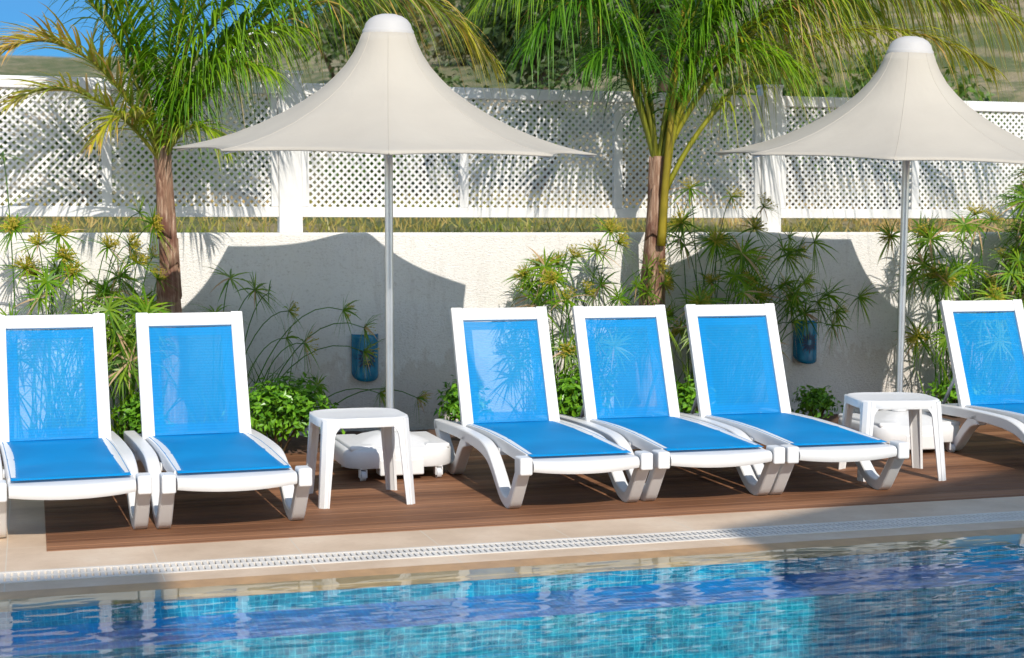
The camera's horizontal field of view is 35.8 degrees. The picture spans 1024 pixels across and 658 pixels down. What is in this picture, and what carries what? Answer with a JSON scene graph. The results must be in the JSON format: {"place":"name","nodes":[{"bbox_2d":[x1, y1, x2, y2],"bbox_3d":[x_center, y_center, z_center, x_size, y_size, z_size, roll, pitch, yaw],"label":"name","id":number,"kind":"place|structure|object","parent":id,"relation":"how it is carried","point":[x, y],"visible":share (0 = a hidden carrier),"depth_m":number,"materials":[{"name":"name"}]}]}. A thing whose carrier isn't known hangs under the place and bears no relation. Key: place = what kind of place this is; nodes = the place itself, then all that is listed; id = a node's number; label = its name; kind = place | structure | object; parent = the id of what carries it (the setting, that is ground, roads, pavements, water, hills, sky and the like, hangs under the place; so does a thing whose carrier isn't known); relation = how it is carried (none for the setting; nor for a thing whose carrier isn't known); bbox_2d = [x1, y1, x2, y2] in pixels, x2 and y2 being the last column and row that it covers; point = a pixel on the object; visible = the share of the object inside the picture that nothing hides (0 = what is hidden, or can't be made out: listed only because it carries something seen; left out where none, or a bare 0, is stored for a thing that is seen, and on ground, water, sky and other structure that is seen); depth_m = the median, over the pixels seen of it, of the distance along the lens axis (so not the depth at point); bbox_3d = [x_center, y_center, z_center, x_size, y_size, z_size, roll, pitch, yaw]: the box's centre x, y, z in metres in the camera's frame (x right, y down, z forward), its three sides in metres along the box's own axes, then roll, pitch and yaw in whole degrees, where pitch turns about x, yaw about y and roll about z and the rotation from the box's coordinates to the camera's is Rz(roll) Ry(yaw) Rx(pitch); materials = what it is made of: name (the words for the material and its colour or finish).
{"place":"outdoors","nodes":[
{"label":"outdoors","id":0,"kind":"place"},
{"bbox_2d":[0,0,324,58],"label":"sky","id":1,"kind":"structure","parent":0,"point":[11,11],"materials":[{"name":"blue"}]},
{"bbox_2d":[0,186,1019,232],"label":"dry grass","id":2,"kind":"structure","parent":0,"point":[480,220],"depth_m":13.78,"materials":[{"name":"green plant"}]},
{"bbox_2d":[0,544,1023,657],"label":"pool basin","id":3,"kind":"object","parent":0,"point":[967,602],"visible":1,"depth_m":6.39,"materials":[{"name":"teal tile"}]},
{"bbox_2d":[0,527,1023,611],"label":"pool coping","id":4,"kind":"object","parent":3,"relation":"on","point":[193,589],"visible":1,"depth_m":6.57,"materials":[{"name":"beige stone"}]},
{"bbox_2d":[0,466,1023,591],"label":"paving","id":5,"kind":"structure","parent":0,"point":[23,545],"depth_m":7.12,"materials":[{"name":"beige stone"}]},
{"bbox_2d":[0,511,1023,583],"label":"overflow grate","id":6,"kind":"object","parent":5,"relation":"on","point":[304,559],"visible":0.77,"depth_m":6.94,"materials":[{"name":"white plastic"}]},
{"bbox_2d":[0,0,1023,232],"bbox_3d":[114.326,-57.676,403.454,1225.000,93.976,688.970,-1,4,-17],"label":"hillside","id":7,"kind":"structure","parent":0,"point":[21,65],"depth_m":26.08,"materials":[{"name":"green plant"}]},
{"bbox_2d":[0,90,31,172],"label":"scrub bush","id":8,"kind":"object","parent":7,"relation":"on","point":[9,138],"visible":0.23,"depth_m":14.39,"materials":[{"name":"green plant"}]},
{"bbox_2d":[27,95,128,205],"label":"scrub bush","id":9,"kind":"object","parent":7,"relation":"on","point":[69,147],"visible":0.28,"depth_m":13.81,"materials":[{"name":"green plant"}]},
{"bbox_2d":[113,127,251,202],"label":"scrub bush","id":10,"kind":"object","parent":7,"relation":"on","point":[191,165],"visible":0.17,"depth_m":14.42,"materials":[{"name":"green plant"}]},
{"bbox_2d":[212,94,323,191],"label":"scrub bush","id":11,"kind":"object","parent":7,"relation":"on","point":[258,154],"visible":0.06,"depth_m":15.12,"materials":[{"name":"green plant"}]},
{"bbox_2d":[250,0,430,79],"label":"scrub bush","id":12,"kind":"object","parent":7,"relation":"on","point":[327,48],"visible":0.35,"depth_m":37.20,"materials":[{"name":"green plant"}]},
{"bbox_2d":[313,153,409,204],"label":"scrub bush","id":13,"kind":"object","parent":7,"relation":"on","point":[363,171],"visible":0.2,"depth_m":14.63,"materials":[{"name":"green plant"}]},
{"bbox_2d":[291,0,462,67],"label":"scrub bush","id":14,"kind":"object","parent":7,"relation":"on","point":[432,23],"visible":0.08,"depth_m":41.77,"materials":[{"name":"green plant"}]},
{"bbox_2d":[344,56,488,196],"bbox_3d":[-0.948,-1.889,15.377,1.451,1.525,1.259,1,4,19],"label":"scrub bush","id":15,"kind":"object","parent":7,"relation":"on","point":[449,78],"visible":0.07,"depth_m":15.41,"materials":[{"name":"green plant"}]},
{"bbox_2d":[391,0,486,26],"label":"scrub bush","id":16,"kind":"object","parent":7,"relation":"on","point":[463,3],"visible":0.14,"depth_m":60.95,"materials":[{"name":"green plant"}]},
{"bbox_2d":[430,29,477,65],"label":"scrub bush","id":17,"kind":"object","parent":7,"relation":"on","point":[447,50],"visible":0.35,"depth_m":42.78,"materials":[{"name":"green plant"}]},
{"bbox_2d":[436,17,498,64],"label":"scrub bush","id":18,"kind":"object","parent":7,"relation":"on","point":[449,59],"visible":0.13,"depth_m":42.54,"materials":[{"name":"green plant"}]},
{"bbox_2d":[477,65,587,188],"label":"scrub bush","id":19,"kind":"object","parent":7,"relation":"on","point":[552,86],"visible":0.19,"depth_m":15.90,"materials":[{"name":"green plant"}]},
{"bbox_2d":[464,1,622,37],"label":"scrub bush","id":20,"kind":"object","parent":7,"relation":"on","point":[512,36],"visible":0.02,"depth_m":38.67,"materials":[{"name":"green plant"}]},
{"bbox_2d":[449,0,638,117],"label":"broadleaf tree","id":21,"kind":"object","parent":7,"relation":"on","point":[498,40],"visible":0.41,"depth_m":20.13,"materials":[{"name":"green plant"}]},
{"bbox_2d":[596,134,673,200],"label":"scrub bush","id":22,"kind":"object","parent":7,"relation":"on","point":[633,170],"visible":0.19,"depth_m":15.52,"materials":[{"name":"green plant"}]},
{"bbox_2d":[566,0,737,123],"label":"broadleaf tree","id":23,"kind":"object","parent":7,"relation":"on","point":[657,11],"visible":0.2,"depth_m":22.09,"materials":[{"name":"green plant"}]},
{"bbox_2d":[623,106,718,179],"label":"scrub bush","id":24,"kind":"object","parent":7,"relation":"on","point":[677,152],"visible":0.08,"depth_m":16.23,"materials":[{"name":"green plant"}]},
{"bbox_2d":[644,19,726,59],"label":"scrub bush","id":25,"kind":"object","parent":7,"relation":"on","point":[711,38],"visible":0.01,"depth_m":32.42,"materials":[{"name":"green plant"}]},
{"bbox_2d":[705,24,831,84],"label":"scrub bush","id":26,"kind":"object","parent":7,"relation":"on","point":[744,70],"visible":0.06,"depth_m":27.44,"materials":[{"name":"green plant"}]},
{"bbox_2d":[675,39,863,189],"bbox_3d":[2.636,-2.000,15.838,1.979,1.936,1.763,1,4,13],"label":"scrub bush","id":27,"kind":"object","parent":7,"relation":"on","point":[821,94],"visible":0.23,"depth_m":15.80,"materials":[{"name":"green plant"}]},
{"bbox_2d":[786,157,844,205],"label":"scrub bush","id":28,"kind":"object","parent":7,"relation":"on","point":[799,182],"visible":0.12,"depth_m":15.85,"materials":[{"name":"green plant"}]},
{"bbox_2d":[824,75,980,208],"bbox_3d":[3.788,-1.738,15.558,1.632,1.591,1.416,2,4,26],"label":"scrub bush","id":29,"kind":"object","parent":7,"relation":"on","point":[890,166],"visible":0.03,"depth_m":15.48,"materials":[{"name":"green plant"}]},
{"bbox_2d":[833,36,1008,183],"bbox_3d":[4.651,-2.405,18.073,1.940,1.999,2.177,1,4,17],"label":"scrub bush","id":30,"kind":"object","parent":7,"relation":"on","point":[962,92],"visible":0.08,"depth_m":17.92,"materials":[{"name":"green plant"}]},
{"bbox_2d":[954,0,1016,13],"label":"scrub bush","id":31,"kind":"object","parent":7,"relation":"on","point":[1015,1],"visible":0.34,"depth_m":33.29,"materials":[{"name":"green plant"}]},
{"bbox_2d":[455,0,1023,323],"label":"palm tree","id":32,"kind":"object","parent":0,"point":[730,52],"visible":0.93,"depth_m":10.88,"materials":[{"name":"green plant"}]},
{"label":"ground","id":33,"kind":"structure","parent":0,"visible":0},
{"bbox_2d":[1,414,989,465],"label":"planting bed","id":34,"kind":"object","parent":33,"relation":"on","point":[298,444],"visible":0.08,"depth_m":10.45,"materials":[{"name":"soil"}]},
{"bbox_2d":[0,151,173,440],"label":"umbrella sedge","id":35,"kind":"object","parent":34,"relation":"on","point":[71,273],"visible":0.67,"depth_m":9.87,"materials":[{"name":"green plant"}]},
{"bbox_2d":[77,241,173,439],"bbox_3d":[-2.444,0.115,10.067,1.071,1.356,0.847,-1,4,-17],"label":"umbrella sedge","id":36,"kind":"object","parent":34,"relation":"on","point":[124,373],"visible":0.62,"depth_m":9.95,"materials":[{"name":"green plant"}]},
{"bbox_2d":[111,392,141,434],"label":"leafy shrub","id":37,"kind":"object","parent":34,"relation":"on","point":[131,417],"visible":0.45,"depth_m":9.90,"materials":[{"name":"green plant"}]},
{"bbox_2d":[110,264,382,395],"bbox_3d":[-1.710,0.178,10.263,1.907,1.208,0.627,-2,4,-29],"label":"umbrella sedge","id":38,"kind":"object","parent":34,"relation":"on","point":[255,289],"visible":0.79,"depth_m":10.39,"materials":[{"name":"green plant"}]},
{"bbox_2d":[0,0,506,327],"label":"palm tree","id":39,"kind":"object","parent":34,"relation":"on","point":[179,101],"visible":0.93,"depth_m":9.87,"materials":[{"name":"green plant"}]},
{"bbox_2d":[248,371,344,451],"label":"leafy shrub","id":40,"kind":"object","parent":34,"relation":"on","point":[278,407],"visible":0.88,"depth_m":9.75,"materials":[{"name":"green plant"}]},
{"bbox_2d":[245,348,431,438],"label":"umbrella sedge","id":41,"kind":"object","parent":34,"relation":"on","point":[420,398],"visible":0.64,"depth_m":10.57,"materials":[{"name":"green plant"}]},
{"bbox_2d":[433,375,459,420],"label":"leafy shrub","id":42,"kind":"object","parent":34,"relation":"on","point":[450,396],"visible":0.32,"depth_m":10.62,"materials":[{"name":"green plant"}]},
{"bbox_2d":[555,368,584,416],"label":"leafy shrub","id":43,"kind":"object","parent":34,"relation":"on","point":[568,384],"visible":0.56,"depth_m":10.71,"materials":[{"name":"green plant"}]},
{"bbox_2d":[495,214,682,416],"bbox_3d":[0.538,-0.032,10.952,1.357,1.539,0.974,-1,4,-17],"label":"umbrella sedge","id":44,"kind":"object","parent":34,"relation":"on","point":[548,275],"visible":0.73,"depth_m":10.85,"materials":[{"name":"green plant"}]},
{"bbox_2d":[675,375,698,412],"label":"leafy shrub","id":45,"kind":"object","parent":34,"relation":"on","point":[688,399],"visible":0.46,"depth_m":11.01,"materials":[{"name":"green plant"}]},
{"bbox_2d":[665,176,880,412],"bbox_3d":[1.806,-0.190,11.345,1.796,1.805,0.958,-1,4,-17],"label":"umbrella sedge","id":46,"kind":"object","parent":34,"relation":"on","point":[714,239],"visible":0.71,"depth_m":11.23,"materials":[{"name":"green plant"}]},
{"bbox_2d":[792,385,843,418],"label":"leafy shrub","id":47,"kind":"object","parent":34,"relation":"on","point":[818,399],"visible":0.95,"depth_m":11.40,"materials":[{"name":"green plant"}]},
{"bbox_2d":[922,377,960,417],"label":"leafy shrub","id":48,"kind":"object","parent":34,"relation":"on","point":[952,397],"visible":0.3,"depth_m":11.71,"materials":[{"name":"green plant"}]},
{"bbox_2d":[873,202,1023,402],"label":"umbrella sedge","id":49,"kind":"object","parent":34,"relation":"on","point":[945,275],"visible":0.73,"depth_m":11.64,"materials":[{"name":"green plant"}]},
{"bbox_2d":[983,168,1023,302],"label":"umbrella sedge","id":50,"kind":"object","parent":34,"relation":"on","point":[1019,193],"visible":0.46,"depth_m":11.84,"materials":[{"name":"green plant"}]},
{"bbox_2d":[0,232,1023,436],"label":"retaining wall","id":51,"kind":"structure","parent":33,"relation":"on","point":[437,276],"depth_m":11.07,"materials":[{"name":"paint"}]},
{"bbox_2d":[351,334,377,381],"bbox_3d":[-1.004,0.198,10.898,0.188,0.325,0.090,-1,4,-17],"label":"wall lamp","id":52,"kind":"object","parent":51,"relation":"attached to","point":[363,375],"visible":0.84,"depth_m":10.87,"materials":[{"name":"blue glass"}]},
{"bbox_2d":[0,70,1023,232],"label":"lattice fence","id":53,"kind":"object","parent":51,"relation":"on","point":[291,207],"visible":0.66,"depth_m":11.32,"materials":[{"name":"paint"}]},
{"bbox_2d":[793,320,816,363],"bbox_3d":[2.209,0.096,11.870,0.188,0.325,0.090,-1,4,-17],"label":"wall lamp","id":54,"kind":"object","parent":51,"relation":"attached to","point":[808,355],"visible":0.84,"depth_m":11.84,"materials":[{"name":"blue glass"}]},
{"bbox_2d":[44,425,1023,550],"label":"wooden deck","id":55,"kind":"structure","parent":33,"relation":"on","point":[986,461],"depth_m":8.18,"materials":[{"name":"brown wood"}]},
{"bbox_2d":[0,313,151,537],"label":"sun lounger","id":56,"kind":"object","parent":55,"relation":"on","point":[60,439],"visible":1,"depth_m":8.33,"materials":[{"name":"blue fabric"}]},
{"bbox_2d":[124,311,311,528],"bbox_3d":[-1.546,0.417,8.092,0.690,0.940,1.819,-1,4,-19],"label":"sun lounger","id":57,"kind":"object","parent":55,"relation":"on","point":[198,433],"visible":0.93,"depth_m":8.53,"materials":[{"name":"blue fabric"}]},
{"bbox_2d":[306,408,414,508],"bbox_3d":[-0.793,0.656,8.189,0.496,0.446,0.496,-1,4,-17],"label":"side table","id":58,"kind":"object","parent":55,"relation":"on","point":[328,423],"visible":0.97,"depth_m":8.03,"materials":[{"name":"white plastic"}]},
{"bbox_2d":[173,14,596,480],"bbox_3d":[-0.709,-0.479,9.049,2.223,2.603,2.219,-2,4,-27],"label":"umbrella","id":59,"kind":"object","parent":55,"relation":"on","point":[387,91],"visible":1,"depth_m":8.65,"materials":[{"name":"fabric"}]},
{"bbox_2d":[434,306,652,507],"bbox_3d":[0.121,0.384,8.619,0.690,0.940,1.819,-1,4,-16],"label":"sun lounger","id":60,"kind":"object","parent":55,"relation":"on","point":[507,393],"visible":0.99,"depth_m":9.06,"materials":[{"name":"blue fabric"}]},
{"bbox_2d":[559,305,784,500],"bbox_3d":[0.827,0.370,8.832,0.690,0.940,1.819,-1,4,-15],"label":"sun lounger","id":61,"kind":"object","parent":55,"relation":"on","point":[628,383],"visible":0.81,"depth_m":9.29,"materials":[{"name":"blue fabric"}]},
{"bbox_2d":[680,303,908,494],"bbox_3d":[1.512,0.358,9.019,0.690,0.940,1.819,-1,4,-15],"label":"sun lounger","id":62,"kind":"object","parent":55,"relation":"on","point":[739,377],"visible":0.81,"depth_m":9.48,"materials":[{"name":"blue fabric"}]},
{"bbox_2d":[714,36,1023,451],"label":"umbrella","id":63,"kind":"object","parent":55,"relation":"on","point":[906,104],"visible":0.94,"depth_m":9.68,"materials":[{"name":"fabric"}]},
{"bbox_2d":[838,392,945,481],"bbox_3d":[2.154,0.604,8.998,0.496,0.446,0.496,0,4,-3],"label":"side table","id":64,"kind":"object","parent":55,"relation":"on","point":[869,404],"visible":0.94,"depth_m":8.80,"materials":[{"name":"white plastic"}]},
{"bbox_2d":[922,299,1023,450],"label":"sun lounger","id":65,"kind":"object","parent":55,"relation":"on","point":[986,350],"visible":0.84,"depth_m":10.08,"materials":[{"name":"white resin"},{"name":"blue mesh fabric"}]}
]}

